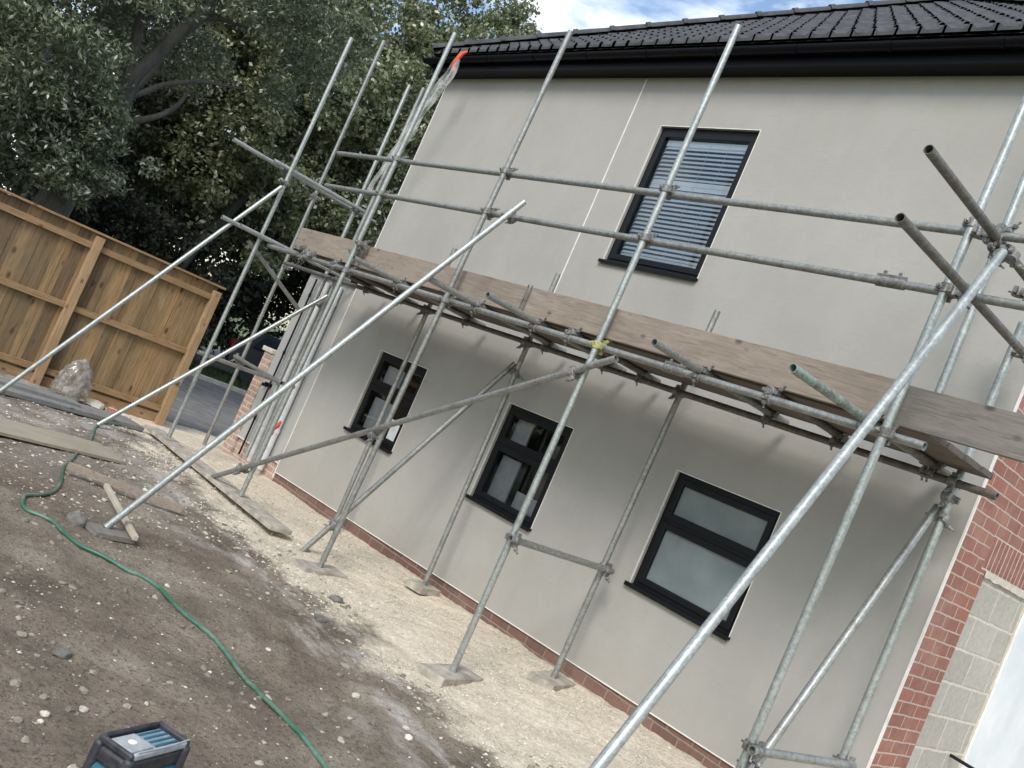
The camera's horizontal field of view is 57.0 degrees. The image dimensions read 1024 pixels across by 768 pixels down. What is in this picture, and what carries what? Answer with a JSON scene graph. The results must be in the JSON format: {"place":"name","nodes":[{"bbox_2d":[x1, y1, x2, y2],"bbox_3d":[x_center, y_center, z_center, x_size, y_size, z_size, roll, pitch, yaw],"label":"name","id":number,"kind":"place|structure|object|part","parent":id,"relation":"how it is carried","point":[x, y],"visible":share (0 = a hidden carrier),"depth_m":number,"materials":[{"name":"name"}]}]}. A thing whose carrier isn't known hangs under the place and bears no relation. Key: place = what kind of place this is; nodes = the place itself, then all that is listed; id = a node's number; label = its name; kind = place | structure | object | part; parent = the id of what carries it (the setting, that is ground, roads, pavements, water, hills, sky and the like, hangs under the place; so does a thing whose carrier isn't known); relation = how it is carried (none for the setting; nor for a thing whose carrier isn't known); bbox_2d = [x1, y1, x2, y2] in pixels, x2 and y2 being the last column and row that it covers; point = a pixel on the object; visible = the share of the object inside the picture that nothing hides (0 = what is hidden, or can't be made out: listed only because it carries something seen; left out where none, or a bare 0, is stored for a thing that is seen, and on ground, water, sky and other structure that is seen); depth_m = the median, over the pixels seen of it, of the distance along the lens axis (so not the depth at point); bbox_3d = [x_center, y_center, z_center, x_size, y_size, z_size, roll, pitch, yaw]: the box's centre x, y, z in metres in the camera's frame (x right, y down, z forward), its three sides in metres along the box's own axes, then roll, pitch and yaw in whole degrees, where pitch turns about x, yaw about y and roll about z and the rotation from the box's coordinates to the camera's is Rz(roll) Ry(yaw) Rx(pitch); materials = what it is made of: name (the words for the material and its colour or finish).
{"place":"outdoors","nodes":[
{"label":"outdoors","id":0,"kind":"place"},
{"bbox_2d":[166,375,244,439],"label":"driveway","id":1,"kind":"structure","parent":0,"point":[202,405],"depth_m":16.75,"materials":[{"name":"grey asphalt"}]},
{"bbox_2d":[194,346,238,376],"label":"road","id":2,"kind":"structure","parent":0,"point":[222,366],"depth_m":29.78,"materials":[{"name":"grey asphalt"}]},
{"bbox_2d":[189,358,250,390],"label":"grass","id":3,"kind":"structure","parent":0,"point":[213,372],"depth_m":24.88,"materials":[{"name":"green plant"}]},
{"bbox_2d":[194,311,284,386],"bbox_3d":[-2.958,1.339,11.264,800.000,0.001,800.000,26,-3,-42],"label":"ground","id":4,"kind":"structure","parent":0,"point":[243,327],"depth_m":103.31,"materials":[{"name":"green plant"}]},
{"bbox_2d":[0,0,174,200],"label":"broadleaf tree","id":5,"kind":"object","parent":4,"relation":"on","point":[12,172],"visible":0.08,"depth_m":17.93,"materials":[{"name":"green plant"}]},
{"bbox_2d":[0,141,236,366],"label":"hedge","id":6,"kind":"object","parent":4,"relation":"on","point":[127,233],"visible":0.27,"depth_m":20.82,"materials":[{"name":"green plant"}]},
{"bbox_2d":[0,27,305,354],"bbox_3d":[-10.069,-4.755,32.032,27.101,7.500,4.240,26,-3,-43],"label":"broadleaf tree","id":7,"kind":"object","parent":4,"relation":"on","point":[273,309],"visible":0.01,"depth_m":33.42,"materials":[{"name":"green plant"}]},
{"bbox_2d":[0,0,366,223],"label":"broadleaf tree","id":8,"kind":"object","parent":4,"relation":"on","point":[140,145],"visible":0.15,"depth_m":21.34,"materials":[{"name":"green plant"}]},
{"bbox_2d":[0,0,389,217],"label":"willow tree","id":9,"kind":"object","parent":4,"relation":"on","point":[60,125],"visible":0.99,"depth_m":14.28,"materials":[{"name":"green plant"}]},
{"bbox_2d":[31,2,396,348],"bbox_3d":[-8.498,-7.383,29.744,11.920,13.552,6.998,26,-3,-42],"label":"broadleaf tree","id":10,"kind":"object","parent":4,"relation":"on","point":[255,289],"visible":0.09,"depth_m":29.64,"materials":[{"name":"green plant"}]},
{"bbox_2d":[187,369,246,394],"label":"kerb","id":11,"kind":"structure","parent":4,"relation":"on","point":[219,383],"depth_m":21.88,"materials":[{"name":"concrete"}]},
{"bbox_2d":[221,345,276,454],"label":"brick pier","id":12,"kind":"structure","parent":4,"relation":"on","point":[230,443],"depth_m":12.29,"materials":[{"name":"red brick"}]},
{"bbox_2d":[142,0,446,280],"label":"broadleaf tree","id":13,"kind":"object","parent":4,"relation":"on","point":[205,194],"visible":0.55,"depth_m":21.50,"materials":[{"name":"green plant"}]},
{"bbox_2d":[232,264,357,480],"bbox_3d":[-2.249,0.145,12.351,1.770,2.800,1.292,26,-3,-42],"label":"side extension","id":14,"kind":"object","parent":4,"relation":"on","point":[280,436],"visible":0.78,"depth_m":11.70,"materials":[{"name":"white paint"}]},
{"bbox_2d":[287,218,367,303],"bbox_3d":[-3.507,-3.844,33.960,8.947,10.868,7.111,26,-3,-42],"label":"broadleaf tree","id":15,"kind":"object","parent":4,"relation":"on","point":[304,282],"depth_m":32.19,"materials":[{"name":"green plant"}]},
{"bbox_2d":[321,0,541,227],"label":"broadleaf tree","id":16,"kind":"object","parent":4,"relation":"on","point":[469,26],"visible":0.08,"depth_m":25.43,"materials":[{"name":"green plant"}]},
{"bbox_2d":[457,8,536,39],"bbox_3d":[-2.627,-5.404,30.123,4.251,14.112,4.432,26,-3,-42],"label":"broadleaf tree","id":17,"kind":"object","parent":4,"relation":"on","point":[497,24],"visible":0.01,"depth_m":29.96,"materials":[{"name":"green plant"}]},
{"bbox_2d":[272,0,1023,767],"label":"house","id":18,"kind":"structure","parent":4,"relation":"on","point":[852,108],"depth_m":7.37,"materials":[{"name":"beige paint"}]},
{"bbox_2d":[343,352,427,453],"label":"window","id":19,"kind":"structure","parent":18,"relation":"in","point":[389,365],"depth_m":10.49,"materials":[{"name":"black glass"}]},
{"bbox_2d":[465,404,572,531],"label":"window","id":20,"kind":"structure","parent":18,"relation":"in","point":[525,436],"depth_m":8.73,"materials":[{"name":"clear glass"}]},
{"bbox_2d":[598,128,758,280],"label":"window","id":21,"kind":"structure","parent":18,"relation":"in","point":[713,163],"depth_m":8.41,"materials":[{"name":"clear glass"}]},
{"bbox_2d":[624,472,779,640],"bbox_3d":[1.397,1.232,6.932,0.116,0.965,1.000,26,-3,-42],"label":"window","id":22,"kind":"structure","parent":18,"relation":"in","point":[706,535],"depth_m":6.95,"materials":[{"name":"grey glass"}]},
{"bbox_2d":[0,371,706,767],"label":"ground","id":23,"kind":"structure","parent":0,"point":[282,631],"depth_m":5.82,"materials":[{"name":"brown soil"}]},
{"bbox_2d":[40,710,49,717],"bbox_3d":[-1.859,1.314,3.759,0.036,0.026,0.041,25,-3,-38],"label":"stone","id":24,"kind":"object","parent":23,"relation":"on","point":[45,714],"visible":1,"depth_m":3.75,"materials":[{"name":"white stone"}]},
{"bbox_2d":[51,646,72,659],"bbox_3d":[-2.074,1.241,4.347,0.087,0.046,0.094,24,-2,-17],"label":"stone","id":25,"kind":"object","parent":23,"relation":"on","point":[62,653],"visible":1,"depth_m":4.32,"materials":[{"name":"grey stone"}]},
{"bbox_2d":[0,418,125,464],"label":"plywood sheet","id":26,"kind":"object","parent":23,"relation":"on","point":[37,435],"visible":1,"depth_m":8.48,"materials":[{"name":"brown wood"}]},
{"bbox_2d":[60,387,79,401],"bbox_3d":[-5.221,0.140,11.162,0.225,0.227,0.217,24,-2,-22],"label":"rubble","id":27,"kind":"object","parent":23,"relation":"on","point":[74,398],"visible":0.33,"depth_m":11.08,"materials":[{"name":"grey stone"}]},
{"bbox_2d":[50,359,92,398],"bbox_3d":[-5.145,-0.087,11.147,0.387,0.479,0.473,22,-3,31],"label":"plastic bag","id":28,"kind":"object","parent":23,"relation":"on","point":[72,383],"visible":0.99,"depth_m":11.04,"materials":[{"name":"plastic"}]},
{"bbox_2d":[0,384,143,431],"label":"timber sheet","id":29,"kind":"object","parent":23,"relation":"on","point":[97,413],"visible":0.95,"depth_m":10.39,"materials":[{"name":"grey wood"}]},
{"bbox_2d":[0,377,80,407],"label":"timber plank","id":30,"kind":"object","parent":29,"relation":"on","point":[41,392],"visible":0.97,"depth_m":10.25,"materials":[{"name":"grey wood"}]},
{"bbox_2d":[66,510,88,527],"bbox_3d":[-2.963,0.928,6.449,0.137,0.112,0.140,22,-3,32],"label":"broken block","id":31,"kind":"object","parent":23,"relation":"on","point":[79,518],"depth_m":6.41,"materials":[{"name":"concrete"}]},
{"bbox_2d":[79,705,88,713],"bbox_3d":[-1.794,1.363,3.951,0.040,0.028,0.045,24,-2,-2],"label":"stone","id":32,"kind":"object","parent":23,"relation":"on","point":[83,709],"visible":1,"depth_m":3.94,"materials":[{"name":"white stone"}]},
{"bbox_2d":[83,398,104,409],"bbox_3d":[-5.048,0.253,11.386,0.243,0.133,0.243,24,-2,-10],"label":"rubble","id":33,"kind":"object","parent":23,"relation":"on","point":[94,403],"visible":0.66,"depth_m":11.30,"materials":[{"name":"beige stone"}]},
{"bbox_2d":[85,522,134,543],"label":"sole board","id":34,"kind":"object","parent":23,"relation":"on","point":[112,533],"visible":0.89,"depth_m":6.45,"materials":[{"name":"grey wood"}]},
{"bbox_2d":[103,406,117,412],"bbox_3d":[-4.895,0.334,11.556,0.203,0.132,0.233,24,-2,-10],"label":"rubble","id":35,"kind":"object","parent":23,"relation":"on","point":[113,409],"visible":0.4,"depth_m":11.48,"materials":[{"name":"red brick"}]},
{"bbox_2d":[0,188,225,425],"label":"wooden fence","id":36,"kind":"object","parent":23,"relation":"on","point":[62,279],"visible":0.86,"depth_m":11.56,"materials":[{"name":"brown wood"}]},
{"bbox_2d":[103,483,138,540],"bbox_3d":[-2.850,0.919,6.857,0.035,0.095,1.042,25,-3,-37],"label":"wooden stake","id":37,"kind":"object","parent":23,"relation":"on","point":[131,531],"visible":0.96,"depth_m":6.84,"materials":[{"name":"beige wood"}]},
{"bbox_2d":[66,462,183,513],"bbox_3d":[-3.156,0.850,7.714,0.958,0.080,0.040,24,-2,-16],"label":"timber offcut","id":38,"kind":"object","parent":23,"relation":"on","point":[119,485],"visible":1,"depth_m":7.69,"materials":[{"name":"brown wood"}]},
{"bbox_2d":[82,721,189,767],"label":"site radio","id":39,"kind":"object","parent":23,"relation":"on","point":[160,744],"visible":1,"depth_m":3.34,"materials":[{"name":"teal plastic"}]},
{"bbox_2d":[20,422,328,767],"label":"garden hose","id":40,"kind":"object","parent":23,"relation":"on","point":[280,713],"visible":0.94,"depth_m":5.63,"materials":[{"name":"green rubber"}]},
{"bbox_2d":[144,424,292,535],"bbox_3d":[-3.166,0.924,9.840,0.230,0.080,3.571,26,-3,-40],"label":"scaffold board","id":41,"kind":"object","parent":23,"relation":"on","point":[264,517],"visible":0.95,"depth_m":9.39,"materials":[{"name":"brown wood"}]},
{"bbox_2d":[225,331,280,384],"bbox_3d":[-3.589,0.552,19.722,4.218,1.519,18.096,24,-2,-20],"label":"parked car","id":42,"kind":"object","parent":23,"relation":"on","point":[254,354],"visible":0.2,"depth_m":26.15,"materials":[{"name":"paint"}]},
{"bbox_3d":[-7.617,-1.376,26.801,0.170,0.310,1.360,24,-2,-18],"label":"rear window","id":43,"kind":"part","parent":42,"relation":"part of","materials":[{"name":"grey glass"}]},
{"bbox_3d":[-6.119,-0.764,26.508,2.300,0.380,0.168,24,-2,-18],"label":"side window","id":44,"kind":"part","parent":42,"relation":"part of","materials":[{"name":"black glass"}]},
{"bbox_2d":[289,558,347,578],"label":"sole board","id":45,"kind":"object","parent":23,"relation":"on","point":[312,567],"visible":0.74,"depth_m":7.83,"materials":[{"name":"grey wood"}]},
{"bbox_2d":[314,614,326,622],"bbox_3d":[-1.330,1.629,6.537,0.088,0.056,0.084,24,-2,-20],"label":"stone","id":46,"kind":"object","parent":23,"relation":"on","point":[320,618],"visible":1,"depth_m":6.51,"materials":[{"name":"grey stone"}]},
{"bbox_2d":[329,594,343,602],"bbox_3d":[-1.337,1.651,7.213,0.126,0.051,0.111,23,-3,24],"label":"stone","id":47,"kind":"object","parent":23,"relation":"on","point":[336,598],"visible":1,"depth_m":7.19,"materials":[{"name":"grey stone"}]},
{"bbox_2d":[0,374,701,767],"bbox_3d":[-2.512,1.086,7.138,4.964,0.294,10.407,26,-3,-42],"label":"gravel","id":48,"kind":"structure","parent":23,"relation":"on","point":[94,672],"depth_m":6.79,"materials":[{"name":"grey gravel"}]},
{"bbox_2d":[404,579,440,596],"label":"sole board","id":49,"kind":"object","parent":23,"relation":"on","point":[419,587],"visible":0.89,"depth_m":8.36,"materials":[{"name":"beige wood"}]},
{"bbox_2d":[417,663,483,687],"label":"sole board","id":50,"kind":"object","parent":23,"relation":"on","point":[441,675],"visible":0.89,"depth_m":6.36,"materials":[{"name":"beige wood"}]},
{"bbox_2d":[0,24,1023,767],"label":"scaffold","id":51,"kind":"object","parent":23,"relation":"on","point":[994,238],"visible":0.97,"depth_m":6.53,"materials":[{"name":"metal"}]},
{"bbox_2d":[269,421,281,434],"bbox_3d":[-2.757,0.508,10.961,0.108,0.200,0.097,23,-2,4],"label":"orange tape","id":52,"kind":"object","parent":51,"relation":"attached to","point":[278,424],"visible":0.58,"depth_m":10.93,"materials":[{"name":"plastic"}]},
{"bbox_2d":[293,228,365,266],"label":"toe board","id":53,"kind":"object","parent":51,"relation":"attached to","point":[332,247],"visible":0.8,"depth_m":9.74,"materials":[{"name":"brown wood"}]},
{"bbox_2d":[317,255,501,313],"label":"platform board","id":54,"kind":"object","parent":51,"relation":"on","point":[379,275],"visible":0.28,"depth_m":8.69,"materials":[{"name":"brown wood"}]},
{"bbox_2d":[358,246,533,311],"bbox_3d":[-0.603,-0.922,8.264,0.036,0.230,2.770,26,-3,-42],"label":"toe board","id":55,"kind":"object","parent":51,"relation":"attached to","point":[475,286],"visible":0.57,"depth_m":8.19,"materials":[{"name":"brown wood"}]},
{"bbox_2d":[353,275,543,336],"bbox_3d":[-0.836,-0.863,9.369,0.220,0.038,3.380,26,-3,-42],"label":"platform board","id":56,"kind":"object","parent":51,"relation":"on","point":[461,309],"visible":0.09,"depth_m":8.93,"materials":[{"name":"brown wood"}]},
{"bbox_2d":[451,51,467,70],"bbox_3d":[-1.104,-2.987,10.780,0.548,1.925,0.112,22,-3,36],"label":"tape","id":57,"kind":"object","parent":51,"relation":"hanging from","point":[460,55],"visible":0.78,"depth_m":10.66,"materials":[{"name":"orange"}]},
{"bbox_2d":[364,281,556,343],"bbox_3d":[-0.692,-0.794,9.491,0.160,0.038,3.350,26,-3,-42],"label":"platform board","id":58,"kind":"object","parent":51,"relation":"on","point":[476,317],"visible":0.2,"depth_m":9.02,"materials":[{"name":"brown wood"}]},
{"bbox_2d":[524,288,895,419],"bbox_3d":[1.088,-0.275,6.174,0.038,0.225,3.060,26,-3,-42],"label":"toe board","id":59,"kind":"object","parent":51,"relation":"attached to","point":[864,391],"visible":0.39,"depth_m":5.90,"materials":[{"name":"brown wood"}]},
{"bbox_2d":[492,307,946,447],"bbox_3d":[1.083,-0.158,6.388,0.220,0.038,3.770,26,-3,-42],"label":"platform board","id":60,"kind":"object","parent":51,"relation":"on","point":[823,406],"visible":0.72,"depth_m":5.79,"materials":[{"name":"brown wood"}]},
{"bbox_2d":[537,332,980,471],"bbox_3d":[1.401,-0.006,6.685,0.220,0.038,3.794,26,-3,-42],"label":"platform board","id":61,"kind":"object","parent":51,"relation":"on","point":[967,461],"visible":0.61,"depth_m":5.95,"materials":[{"name":"brown wood"}]},
{"bbox_2d":[548,338,993,479],"bbox_3d":[1.539,0.059,6.813,0.160,0.038,3.806,26,-3,-42],"label":"platform board","id":62,"kind":"object","parent":51,"relation":"on","point":[983,472],"visible":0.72,"depth_m":6.34,"materials":[{"name":"brown wood"}]},
{"bbox_2d":[926,442,964,459],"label":"platform board","id":63,"kind":"object","parent":51,"relation":"on","point":[950,449],"visible":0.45,"depth_m":5.15,"materials":[{"name":"brown wood"}]},
{"bbox_2d":[880,386,1023,462],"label":"toe board","id":64,"kind":"object","parent":51,"relation":"attached to","point":[984,428],"visible":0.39,"depth_m":4.77,"materials":[{"name":"brown wood"}]},
{"bbox_2d":[527,670,575,690],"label":"sole board","id":65,"kind":"object","parent":23,"relation":"on","point":[544,679],"visible":0.88,"depth_m":7.00,"materials":[{"name":"beige wood"}]},
{"bbox_2d":[2,0,880,330],"label":"sky","id":66,"kind":"structure","parent":0,"point":[556,15],"materials":[{"name":"white"}]}
]}

